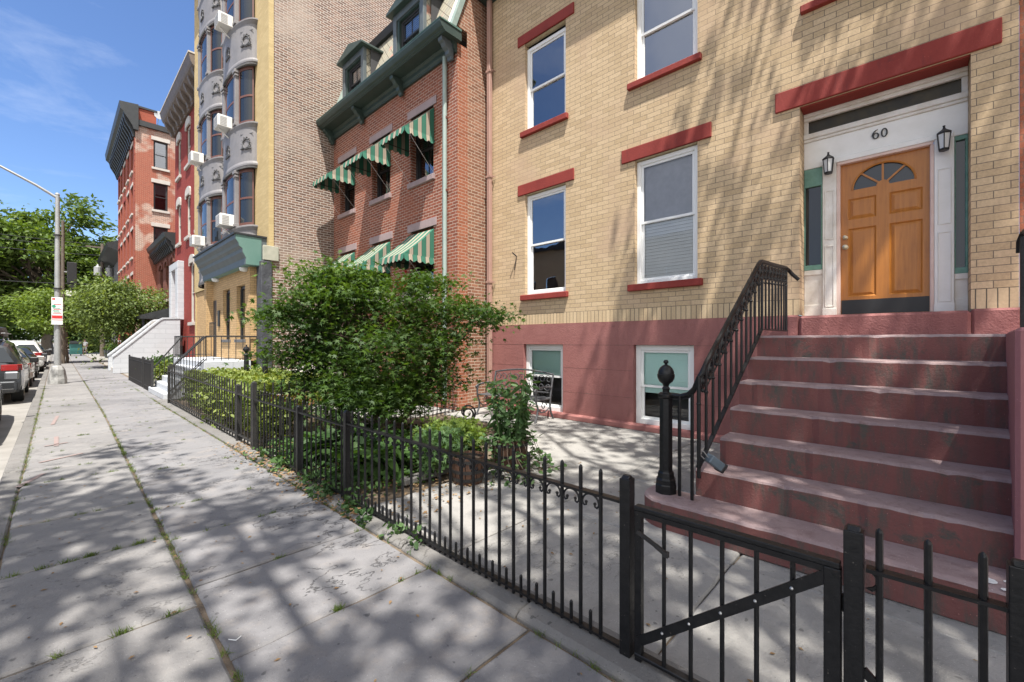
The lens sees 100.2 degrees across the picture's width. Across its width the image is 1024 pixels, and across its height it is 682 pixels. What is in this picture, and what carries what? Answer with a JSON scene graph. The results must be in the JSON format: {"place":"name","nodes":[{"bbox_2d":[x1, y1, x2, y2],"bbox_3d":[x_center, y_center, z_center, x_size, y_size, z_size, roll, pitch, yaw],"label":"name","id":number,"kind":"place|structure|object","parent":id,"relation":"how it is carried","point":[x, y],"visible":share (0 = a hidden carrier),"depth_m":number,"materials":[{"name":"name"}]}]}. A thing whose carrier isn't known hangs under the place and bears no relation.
{"place":"outdoors","nodes":[
{"label":"outdoors","id":0,"kind":"place"},
{"bbox_2d":[0,352,232,681],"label":"concrete pavement","id":1,"kind":"structure","parent":0,"point":[92,601],"depth_m":2.81,"materials":[{"name":"grey concrete"}]},
{"bbox_2d":[0,165,66,383],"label":"street lamp","id":2,"kind":"object","parent":1,"relation":"on","point":[57,373],"visible":1,"depth_m":15.44,"materials":[{"name":"grey metal"}]},
{"bbox_2d":[51,297,62,324],"bbox_3d":[-16.356,-1.080,15.397,0.010,0.980,0.280,0,0,43],"label":"parking sign","id":3,"kind":"object","parent":2,"relation":"attached to","point":[56,310],"visible":1,"depth_m":15.39,"materials":[{"name":"white plastic"}]},
{"bbox_2d":[0,284,99,362],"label":"young street tree","id":4,"kind":"object","parent":1,"relation":"on","point":[36,307],"visible":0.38,"depth_m":29.11,"materials":[{"name":"green plant"}]},
{"bbox_2d":[61,220,64,363],"bbox_3d":[-30.759,-3.300,29.330,0.209,9.900,0.220,0,0,43],"label":"utility pole","id":5,"kind":"object","parent":1,"relation":"on","point":[63,286],"visible":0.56,"depth_m":29.28,"materials":[{"name":"brown wood"}]},
{"bbox_2d":[64,262,76,289],"bbox_3d":[-30.341,-4.375,29.431,0.330,2.050,0.620,0,0,43],"label":"signal box","id":6,"kind":"object","parent":5,"relation":"attached to","point":[71,271],"visible":0.86,"depth_m":29.36,"materials":[{"name":"black plastic"}]},
{"bbox_2d":[82,351,157,385],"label":"areaway concrete","id":7,"kind":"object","parent":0,"point":[99,357],"depth_m":40.54,"materials":[{"name":"grey concrete"}]},
{"bbox_2d":[86,244,112,355],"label":"utility pole","id":8,"kind":"object","parent":7,"relation":"on","point":[108,269],"visible":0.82,"depth_m":43.29,"materials":[{"name":"brown wood"}]},
{"bbox_2d":[97,240,117,344],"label":"eaved house","id":9,"kind":"structure","parent":7,"relation":"on","point":[108,256],"depth_m":40.48,"materials":[{"name":"black paint"}]},
{"bbox_2d":[62,271,168,368],"bbox_3d":[-23.166,0.194,25.469,5.799,8.394,5.550,0,0,43],"label":"weeping tree","id":10,"kind":"object","parent":7,"relation":"on","point":[115,309],"visible":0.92,"depth_m":24.15,"materials":[{"name":"green plant"}]},
{"bbox_2d":[105,100,174,343],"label":"corner tenement","id":11,"kind":"structure","parent":7,"relation":"on","point":[140,155],"depth_m":29.43,"materials":[{"name":"red brick"}]},
{"bbox_2d":[154,227,167,240],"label":"window","id":12,"kind":"structure","parent":11,"relation":"in","point":[157,230],"depth_m":29.60,"materials":[{"name":"grey glass"}]},
{"bbox_2d":[154,183,167,210],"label":"window","id":13,"kind":"structure","parent":11,"relation":"in","point":[160,191],"depth_m":29.85,"materials":[{"name":"grey glass"}]},
{"bbox_2d":[154,141,167,169],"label":"window","id":14,"kind":"structure","parent":11,"relation":"in","point":[160,149],"depth_m":29.85,"materials":[{"name":"grey glass"}]},
{"bbox_2d":[147,350,175,380],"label":"areaway shrub","id":15,"kind":"object","parent":7,"relation":"on","point":[156,359],"visible":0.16,"depth_m":15.60,"materials":[{"name":"green plant"}]},
{"bbox_2d":[154,360,172,382],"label":"areaway shrub","id":16,"kind":"object","parent":7,"relation":"on","point":[161,369],"visible":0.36,"depth_m":14.66,"materials":[{"name":"green plant"}]},
{"bbox_2d":[148,0,394,398],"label":"apartment house","id":17,"kind":"structure","parent":7,"relation":"on","point":[268,77],"depth_m":13.33,"materials":[{"name":"brick"}]},
{"bbox_2d":[188,151,203,170],"bbox_3d":[-12.069,-6.839,16.358,0.526,0.602,0.408,0,0,43],"label":"air conditioner","id":18,"kind":"object","parent":17,"relation":"attached to","point":[196,159],"visible":0.98,"depth_m":16.23,"materials":[{"name":"white plastic"}]},
{"bbox_2d":[189,235,204,251],"bbox_3d":[-11.982,-3.669,16.304,0.526,0.602,0.408,0,0,43],"label":"air conditioner","id":19,"kind":"object","parent":17,"relation":"attached to","point":[197,241],"visible":0.97,"depth_m":16.17,"materials":[{"name":"white plastic"}]},
{"bbox_2d":[154,322,256,389],"bbox_3d":[-9.735,0.534,13.246,4.405,2.152,2.046,0,0,43],"label":"entrance railing","id":20,"kind":"object","parent":17,"relation":"attached to","point":[212,332],"visible":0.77,"depth_m":12.19,"materials":[{"name":"black metal"}]},
{"bbox_2d":[213,300,216,355],"bbox_3d":[-10.612,-0.450,15.321,0.550,2.000,0.005,0,0,43],"label":"entrance door","id":21,"kind":"structure","parent":17,"relation":"in","point":[214,302],"depth_m":15.30,"materials":[{"name":"grey"}]},
{"bbox_2d":[214,113,231,138],"bbox_3d":[-9.263,-6.839,13.722,0.526,0.602,0.408,0,0,43],"label":"air conditioner","id":22,"kind":"object","parent":17,"relation":"attached to","point":[223,124],"visible":0.95,"depth_m":13.59,"materials":[{"name":"white plastic"}]},
{"bbox_2d":[214,10,232,38],"bbox_3d":[-9.190,-10.019,13.653,0.526,0.602,0.408,0,0,43],"label":"air conditioner","id":23,"kind":"object","parent":17,"relation":"attached to","point":[223,21],"visible":0.95,"depth_m":13.53,"materials":[{"name":"white plastic"}]},
{"bbox_2d":[216,213,233,233],"bbox_3d":[-9.081,-3.669,13.550,0.526,0.602,0.408,0,0,43],"label":"air conditioner","id":24,"kind":"object","parent":17,"relation":"attached to","point":[224,221],"visible":0.94,"depth_m":13.39,"materials":[{"name":"white plastic"}]},
{"bbox_2d":[226,290,229,338],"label":"entrance window","id":25,"kind":"structure","parent":17,"relation":"in","point":[228,293],"depth_m":14.42,"materials":[{"name":"grey"}]},
{"bbox_2d":[240,286,244,338],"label":"entrance window","id":26,"kind":"structure","parent":17,"relation":"in","point":[242,292],"depth_m":13.33,"materials":[{"name":"grey"}]},
{"bbox_2d":[132,232,175,334],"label":"dark brick house","id":27,"kind":"structure","parent":0,"point":[161,248],"depth_m":26.11,"materials":[{"name":"red"}]},
{"bbox_2d":[159,50,194,356],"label":"painted red house","id":28,"kind":"structure","parent":0,"point":[176,113],"depth_m":22.62,"materials":[{"name":"brick"}]},
{"bbox_2d":[192,263,193,321],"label":"window","id":29,"kind":"structure","parent":28,"relation":"in","point":[192,263],"depth_m":21.92,"materials":[{"name":"stone"}]},
{"bbox_2d":[0,350,675,681],"bbox_3d":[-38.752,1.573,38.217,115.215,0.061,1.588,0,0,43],"label":"bluestone pavement","id":30,"kind":"structure","parent":0,"point":[451,633],"depth_m":2.73,"materials":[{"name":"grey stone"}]},
{"bbox_2d":[69,341,82,355],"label":"dumpster","id":31,"kind":"object","parent":30,"relation":"on","point":[74,346],"visible":0.99,"depth_m":44.31,"materials":[{"name":"teal plastic"}]},
{"bbox_2d":[128,355,143,387],"bbox_3d":[-13.711,1.048,15.601,3.905,1.064,0.055,0,0,43],"label":"iron fence","id":32,"kind":"object","parent":30,"relation":"on","point":[135,370],"visible":0.98,"depth_m":15.51,"materials":[{"name":"black metal"}]},
{"bbox_2d":[107,317,179,372],"bbox_3d":[-19.248,0.160,22.369,3.070,2.780,2.600,0,0,43],"label":"white stoop","id":33,"kind":"object","parent":30,"relation":"on","point":[150,338],"visible":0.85,"depth_m":21.56,"materials":[{"name":"concrete"}]},
{"bbox_2d":[143,357,153,389],"bbox_3d":[-11.375,1.058,13.392,1.735,1.044,0.055,0,0,43],"label":"iron fence","id":34,"kind":"object","parent":30,"relation":"on","point":[148,373],"visible":0.92,"depth_m":13.26,"materials":[{"name":"black metal"}]},
{"bbox_2d":[0,380,619,681],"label":"grass tufts","id":35,"kind":"object","parent":30,"relation":"on","point":[336,609],"visible":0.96,"depth_m":3.31,"materials":[{"name":"green plant"}]},
{"bbox_2d":[241,444,424,554],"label":"fence foot weeds","id":36,"kind":"object","parent":30,"relation":"on","point":[326,492],"visible":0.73,"depth_m":4.20,"materials":[{"name":"green plant"}]},
{"bbox_2d":[156,399,709,681],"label":"fence plinth","id":37,"kind":"structure","parent":30,"relation":"on","point":[609,659],"depth_m":2.50,"materials":[{"name":"concrete"}]},
{"bbox_2d":[167,363,256,449],"bbox_3d":[-6.028,1.062,8.272,6.680,1.036,0.055,0,0,43],"label":"iron fence","id":38,"kind":"object","parent":37,"relation":"on","point":[184,388],"visible":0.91,"depth_m":7.49,"materials":[{"name":"black metal"}]},
{"bbox_2d":[254,390,342,496],"bbox_3d":[-2.590,1.125,5.041,2.720,0.909,0.055,0,0,43],"label":"iron fence","id":39,"kind":"object","parent":37,"relation":"on","point":[299,412],"visible":0.86,"depth_m":4.88,"materials":[{"name":"black metal"}]},
{"bbox_2d":[343,410,634,657],"bbox_3d":[-0.509,1.115,3.086,2.987,0.929,0.055,0,0,43],"label":"iron fence","id":40,"kind":"object","parent":37,"relation":"on","point":[625,500],"visible":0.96,"depth_m":2.63,"materials":[{"name":"black metal"}]},
{"bbox_2d":[843,523,1023,681],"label":"iron fence","id":41,"kind":"object","parent":37,"relation":"on","point":[1012,606],"visible":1,"depth_m":1.36,"materials":[{"name":"black metal"}]},
{"bbox_2d":[634,503,842,681],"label":"iron gate","id":42,"kind":"structure","parent":41,"relation":"attached to","point":[828,575],"depth_m":1.73,"materials":[{"name":"black metal"}]},
{"bbox_2d":[864,574,875,681],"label":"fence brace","id":43,"kind":"object","parent":41,"relation":"attached to","point":[869,676],"visible":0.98,"depth_m":1.46,"materials":[{"name":"black metal"}]},
{"bbox_2d":[308,399,454,424],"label":"neighbour paving","id":44,"kind":"structure","parent":0,"point":[439,412],"depth_m":9.31,"materials":[{"name":"concrete"}]},
{"bbox_2d":[265,346,372,405],"bbox_3d":[-5.163,0.770,11.233,1.590,1.560,2.900,0,0,43],"label":"side stoop","id":45,"kind":"object","parent":44,"relation":"on","point":[295,389],"visible":0.01,"depth_m":10.22,"materials":[{"name":"concrete"}]},
{"bbox_2d":[243,310,369,394],"bbox_3d":[-5.185,0.325,11.203,1.543,2.451,2.877,0,0,43],"label":"side stoop railing","id":46,"kind":"object","parent":45,"relation":"on","point":[246,349],"visible":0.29,"depth_m":10.63,"materials":[{"name":"black metal"}]},
{"bbox_2d":[316,0,486,410],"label":"red mansard house","id":47,"kind":"structure","parent":0,"point":[392,76],"depth_m":10.32,"materials":[{"name":"brick"}]},
{"bbox_2d":[312,164,354,213],"bbox_3d":[-5.336,-4.734,12.835,1.065,1.552,0.848,0,0,43],"label":"window awning","id":48,"kind":"object","parent":47,"relation":"attached to","point":[329,181],"depth_m":12.70,"materials":[{"name":"green fabric"}]},
{"bbox_2d":[322,252,354,286],"bbox_3d":[-5.343,-1.874,12.827,1.065,1.552,0.868,0,0,43],"label":"window awning","id":49,"kind":"object","parent":47,"relation":"attached to","point":[350,256],"depth_m":12.77,"materials":[{"name":"green fabric"}]},
{"bbox_2d":[345,182,354,211],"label":"window","id":50,"kind":"structure","parent":47,"relation":"in","point":[349,188],"depth_m":13.56,"materials":[{"name":"grey glass"}]},
{"bbox_2d":[343,141,390,199],"bbox_3d":[-3.886,-4.734,11.472,1.065,1.552,0.848,0,0,43],"label":"window awning","id":51,"kind":"object","parent":47,"relation":"attached to","point":[360,163],"depth_m":11.33,"materials":[{"name":"green fabric"}]},
{"bbox_2d":[343,242,390,299],"bbox_3d":[-3.893,-1.874,11.464,1.065,1.552,0.868,0,0,43],"label":"window awning","id":52,"kind":"object","parent":47,"relation":"attached to","point":[379,252],"depth_m":11.27,"materials":[{"name":"green fabric"}]},
{"bbox_2d":[377,162,389,197],"bbox_3d":[-3.333,-4.770,12.079,1.464,2.154,0.500,0,0,43],"label":"window","id":53,"kind":"structure","parent":47,"relation":"in","point":[383,171],"depth_m":12.21,"materials":[{"name":"grey glass"}]},
{"bbox_2d":[379,229,434,278],"bbox_3d":[-2.490,-1.874,10.146,1.065,1.552,0.868,0,0,43],"label":"window awning","id":54,"kind":"object","parent":47,"relation":"attached to","point":[419,247],"depth_m":10.00,"materials":[{"name":"green fabric"}]},
{"bbox_2d":[379,108,434,181],"bbox_3d":[-2.483,-4.734,10.154,1.065,1.552,0.848,0,0,43],"label":"window awning","id":55,"kind":"object","parent":47,"relation":"attached to","point":[421,127],"depth_m":10.02,"materials":[{"name":"green fabric"}]},
{"bbox_2d":[416,230,433,291],"bbox_3d":[-1.930,-1.915,10.760,1.464,2.144,0.500,0,0,43],"label":"window","id":56,"kind":"structure","parent":47,"relation":"in","point":[422,266],"depth_m":11.14,"materials":[{"name":"grey"}]},
{"bbox_2d":[416,135,433,179],"bbox_3d":[-1.930,-4.770,10.760,1.464,2.154,0.500,0,0,43],"label":"window","id":57,"kind":"structure","parent":47,"relation":"in","point":[426,148],"depth_m":10.89,"materials":[{"name":"grey glass"}]},
{"bbox_2d":[442,56,447,398],"bbox_3d":[-1.518,-2.550,9.746,0.110,7.800,0.135,0,0,43],"label":"green downspout","id":58,"kind":"object","parent":47,"relation":"attached to","point":[444,163],"visible":0.73,"depth_m":9.69,"materials":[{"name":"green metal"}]},
{"bbox_2d":[195,403,740,564],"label":"yard soil","id":59,"kind":"structure","parent":0,"point":[444,478],"depth_m":6.41,"materials":[{"name":"brown soil"}]},
{"bbox_2d":[193,367,271,429],"bbox_3d":[-5.160,1.053,7.785,5.021,1.068,0.750,0,0,43],"label":"variegated shrub","id":60,"kind":"object","parent":59,"relation":"on","point":[213,401],"visible":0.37,"depth_m":7.44,"materials":[{"name":"green plant"}]},
{"bbox_2d":[178,365,338,431],"bbox_3d":[-5.495,1.099,9.348,5.770,0.980,2.108,0,0,43],"label":"hedge","id":61,"kind":"object","parent":59,"relation":"on","point":[234,372],"visible":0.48,"depth_m":8.62,"materials":[{"name":"green plant"}]},
{"bbox_2d":[245,396,305,440],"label":"variegated shrub","id":62,"kind":"object","parent":59,"relation":"on","point":[277,419],"visible":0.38,"depth_m":6.51,"materials":[{"name":"green plant"}]},
{"bbox_2d":[270,426,340,465],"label":"hosta clump","id":63,"kind":"object","parent":59,"relation":"on","point":[273,460],"visible":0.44,"depth_m":5.38,"materials":[{"name":"green plant"}]},
{"bbox_2d":[262,419,448,495],"bbox_3d":[-1.851,1.494,6.139,3.397,0.223,2.545,0,0,43],"label":"ground cover","id":64,"kind":"object","parent":59,"relation":"on","point":[382,473],"visible":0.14,"depth_m":4.86,"materials":[{"name":"green plant"}]},
{"bbox_2d":[259,370,456,443],"bbox_3d":[-2.415,1.075,7.710,0.035,0.950,4.103,0,0,36],"label":"side fence","id":65,"kind":"object","parent":59,"relation":"on","point":[304,390],"visible":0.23,"depth_m":6.61,"materials":[{"name":"black metal"}]},
{"bbox_2d":[334,422,409,463],"bbox_3d":[-1.831,1.341,5.748,1.132,0.533,1.174,0,0,-36],"label":"hosta clump","id":66,"kind":"object","parent":59,"relation":"on","point":[398,433],"visible":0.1,"depth_m":5.67,"materials":[{"name":"green plant"}]},
{"bbox_2d":[329,436,418,480],"bbox_3d":[-1.600,1.381,4.957,1.048,0.492,1.192,0,0,43],"label":"hosta clump","id":67,"kind":"object","parent":59,"relation":"on","point":[382,458],"visible":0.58,"depth_m":4.73,"materials":[{"name":"green plant"}]},
{"bbox_2d":[215,441,549,536],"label":"leaf litter","id":68,"kind":"object","parent":59,"relation":"on","point":[328,495],"visible":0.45,"depth_m":4.55,"materials":[{"name":"brown plant"}]},
{"bbox_2d":[224,249,545,433],"bbox_3d":[-2.112,0.081,7.086,4.542,3.066,3.744,0,0,29],"label":"japanese maple","id":69,"kind":"object","parent":59,"relation":"on","point":[354,385],"visible":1,"depth_m":6.55,"materials":[{"name":"green plant"}]},
{"bbox_2d":[400,465,448,485],"bbox_3d":[-0.852,1.518,4.986,0.120,0.075,1.001,0,0,42],"label":"edging stone","id":70,"kind":"object","parent":59,"relation":"on","point":[415,479],"visible":0.28,"depth_m":4.75,"materials":[{"name":"grey stone"}]},
{"bbox_2d":[405,421,473,483],"bbox_3d":[-0.838,1.258,4.921,0.762,0.632,0.811,0,0,2],"label":"trailing shrub","id":71,"kind":"object","parent":59,"relation":"on","point":[445,433],"visible":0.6,"depth_m":4.81,"materials":[{"name":"green plant"}]},
{"bbox_2d":[406,433,482,468],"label":"hosta clump","id":72,"kind":"object","parent":59,"relation":"on","point":[478,449],"visible":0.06,"depth_m":5.40,"materials":[{"name":"green plant"}]},
{"bbox_2d":[409,414,491,450],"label":"trailing shrub","id":73,"kind":"object","parent":59,"relation":"on","point":[467,426],"visible":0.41,"depth_m":5.51,"materials":[{"name":"green plant"}]},
{"bbox_2d":[373,407,1005,681],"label":"patio paving","id":74,"kind":"structure","parent":0,"point":[614,454],"depth_m":2.86,"materials":[{"name":"concrete"}]},
{"bbox_2d":[452,450,483,485],"bbox_3d":[-0.487,1.405,4.739,0.392,0.290,0.392,0,0,43],"label":"barrel planter","id":75,"kind":"object","parent":74,"relation":"on","point":[467,475],"visible":0.62,"depth_m":4.60,"materials":[{"name":"brown wood"}]},
{"bbox_2d":[461,405,479,419],"bbox_3d":[-0.868,1.402,8.365,0.467,0.317,0.047,0,0,-2],"label":"iron scroll ornament","id":76,"kind":"object","parent":74,"relation":"on","point":[464,415],"visible":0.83,"depth_m":8.35,"materials":[{"name":"black paint"}]},
{"bbox_2d":[12,454,976,681],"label":"fallen bits","id":77,"kind":"object","parent":74,"relation":"on","point":[390,601],"visible":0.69,"depth_m":2.54,"materials":[{"name":"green plant"}]},
{"bbox_2d":[491,438,527,471],"bbox_3d":[-0.022,1.370,5.263,0.462,0.360,0.462,0,0,43],"label":"barrel planter","id":78,"kind":"object","parent":74,"relation":"on","point":[505,448],"visible":0.34,"depth_m":5.08,"materials":[{"name":"brown wood"}]},
{"bbox_2d":[483,368,540,441],"bbox_3d":[-0.013,0.832,5.264,0.738,0.996,0.577,0,0,15],"label":"rose bush","id":79,"kind":"object","parent":78,"relation":"in","point":[521,416],"visible":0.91,"depth_m":5.17,"materials":[{"name":"green plant"}]},
{"bbox_2d":[477,429,566,488],"bbox_3d":[0.037,1.357,5.210,1.176,0.552,1.387,0,0,-17],"label":"vine plant","id":80,"kind":"object","parent":78,"relation":"in","point":[505,440],"visible":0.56,"depth_m":5.02,"materials":[{"name":"green plant"}]},
{"bbox_2d":[475,368,553,422],"bbox_3d":[0.035,1.072,8.772,1.535,0.979,0.688,0,0,38],"label":"garden bench","id":81,"kind":"object","parent":74,"relation":"on","point":[538,398],"visible":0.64,"depth_m":8.69,"materials":[{"name":"grey metal"}]},
{"bbox_2d":[644,327,1023,634],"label":"stoop","id":82,"kind":"object","parent":74,"relation":"on","point":[908,445],"visible":0.95,"depth_m":3.24,"materials":[{"name":"red stone"}]},
{"bbox_2d":[656,259,799,500],"bbox_3d":[2.522,0.160,4.723,3.366,2.320,0.450,0,0,-45],"label":"iron stair railing","id":83,"kind":"object","parent":82,"relation":"on","point":[769,271],"visible":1,"depth_m":3.76,"materials":[{"name":"black metal"}]},
{"bbox_2d":[701,450,727,473],"bbox_3d":[1.604,0.958,3.449,0.231,0.196,0.103,0,0,-6],"label":"key lock box","id":84,"kind":"object","parent":83,"relation":"hanging from","point":[715,463],"visible":0.83,"depth_m":3.41,"materials":[{"name":"grey plastic"}]},
{"bbox_2d":[1016,229,1023,326],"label":"stair rail post","id":85,"kind":"object","parent":82,"relation":"on","point":[1020,244],"visible":0.92,"depth_m":3.88,"materials":[{"name":"black metal"}]},
{"label":"ground","id":86,"kind":"structure","parent":0,"visible":0},
{"bbox_2d":[0,354,52,558],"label":"kerb","id":87,"kind":"structure","parent":86,"relation":"on","point":[10,479],"depth_m":5.32,"materials":[{"name":"concrete"}]},
{"bbox_2d":[0,315,53,341],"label":"distant tree","id":88,"kind":"object","parent":86,"relation":"on","point":[11,336],"visible":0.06,"depth_m":64.51,"materials":[{"name":"green plant"}]},
{"bbox_2d":[0,189,117,354],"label":"tree","id":89,"kind":"object","parent":86,"relation":"on","point":[27,265],"visible":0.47,"depth_m":49.55,"materials":[{"name":"green plant"}]},
{"bbox_2d":[30,327,110,350],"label":"distant tree","id":90,"kind":"object","parent":86,"relation":"on","point":[75,336],"visible":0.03,"depth_m":65.23,"materials":[{"name":"green plant"}]},
{"bbox_2d":[479,0,1019,442],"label":"yellow brick house","id":91,"kind":"structure","parent":86,"relation":"on","point":[669,174],"depth_m":6.51,"materials":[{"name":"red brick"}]},
{"bbox_2d":[486,0,495,396],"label":"downpipe","id":92,"kind":"object","parent":91,"relation":"attached to","point":[489,176],"visible":0.84,"depth_m":9.94,"materials":[{"name":"brown metal"}]},
{"bbox_2d":[526,344,562,411],"bbox_3d":[0.870,0.764,9.234,1.514,1.846,0.500,0,0,43],"label":"window","id":93,"kind":"structure","parent":91,"relation":"in","point":[541,357],"depth_m":9.25,"materials":[{"name":"white plastic"}]},
{"bbox_2d":[527,185,565,294],"bbox_3d":[0.902,-2.082,9.204,1.584,2.669,0.500,0,0,43],"label":"window","id":94,"kind":"structure","parent":91,"relation":"in","point":[546,210],"depth_m":9.43,"materials":[{"name":"blue glass"}]},
{"bbox_2d":[527,25,565,128],"bbox_3d":[0.902,-5.465,9.204,1.584,2.324,0.500,0,0,43],"label":"window","id":95,"kind":"structure","parent":91,"relation":"in","point":[546,58],"depth_m":9.41,"materials":[{"name":"glass"}]},
{"bbox_2d":[636,345,693,429],"bbox_3d":[2.761,0.764,7.457,1.504,1.846,0.500,0,0,43],"label":"window","id":96,"kind":"structure","parent":91,"relation":"in","point":[649,358],"depth_m":7.47,"materials":[{"name":"white plastic"}]},
{"bbox_2d":[637,145,696,283],"bbox_3d":[2.786,-2.082,7.433,1.574,2.669,0.500,0,0,43],"label":"window","id":97,"kind":"structure","parent":91,"relation":"in","point":[667,183],"depth_m":7.34,"materials":[{"name":"grey glass"}]},
{"bbox_2d":[637,0,696,79],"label":"window","id":98,"kind":"structure","parent":91,"relation":"in","point":[666,29],"depth_m":7.61,"materials":[{"name":"grey glass"}]},
{"bbox_2d":[787,315,800,335],"bbox_3d":[4.011,-0.204,6.064,0.160,0.308,0.388,0,0,43],"label":"door base","id":99,"kind":"structure","parent":91,"relation":"in","point":[793,320],"depth_m":5.91,"materials":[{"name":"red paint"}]},
{"bbox_2d":[841,147,929,314],"bbox_3d":[4.822,-1.375,5.566,0.873,2.039,0.114,0,0,43],"label":"front door","id":100,"kind":"structure","parent":91,"relation":"in","point":[885,201],"depth_m":5.55,"materials":[{"name":"brown wood"}]},
{"bbox_2d":[970,307,1019,333],"bbox_3d":[5.400,-0.204,4.754,0.440,0.308,0.395,0,0,43],"label":"door base","id":101,"kind":"structure","parent":91,"relation":"in","point":[985,320],"depth_m":4.64,"materials":[{"name":"red paint"}]},
{"bbox_2d":[1019,0,1023,306],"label":"salmon brick house","id":102,"kind":"structure","parent":86,"relation":"on","point":[1021,115],"depth_m":4.55,"materials":[{"name":"red brick"}]},
{"label":"road","id":103,"kind":"structure","parent":0,"visible":0},
{"bbox_2d":[0,372,18,419],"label":"parked car","id":104,"kind":"object","parent":103,"relation":"on","point":[11,375],"visible":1,"depth_m":8.50,"materials":[{"name":"grey metal"}]},
{"bbox_2d":[0,337,38,400],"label":"parked car","id":105,"kind":"object","parent":103,"relation":"on","point":[12,359],"visible":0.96,"depth_m":11.37,"materials":[{"name":"grey paint"}]},
{"bbox_2d":[0,355,49,479],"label":"gutter strip","id":106,"kind":"object","parent":103,"relation":"on","point":[14,414],"depth_m":9.24,"materials":[{"name":"concrete"}]},
{"bbox_2d":[1,339,49,371],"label":"parked car","id":107,"kind":"object","parent":103,"relation":"on","point":[34,347],"visible":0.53,"depth_m":22.86,"materials":[{"name":"white paint"}]},
{"bbox_2d":[18,348,43,385],"bbox_3d":[-19.362,0.958,16.137,4.640,1.445,2.340,0,0,43],"label":"parked car","id":108,"kind":"object","parent":103,"relation":"on","point":[26,358],"visible":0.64,"depth_m":15.75,"materials":[{"name":"grey paint"}]},
{"bbox_2d":[17,346,46,377],"bbox_3d":[-23.356,0.958,19.918,4.640,1.445,2.340,0,0,43],"label":"parked car","id":109,"kind":"object","parent":103,"relation":"on","point":[28,352],"visible":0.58,"depth_m":19.54,"materials":[{"name":"grey paint"}]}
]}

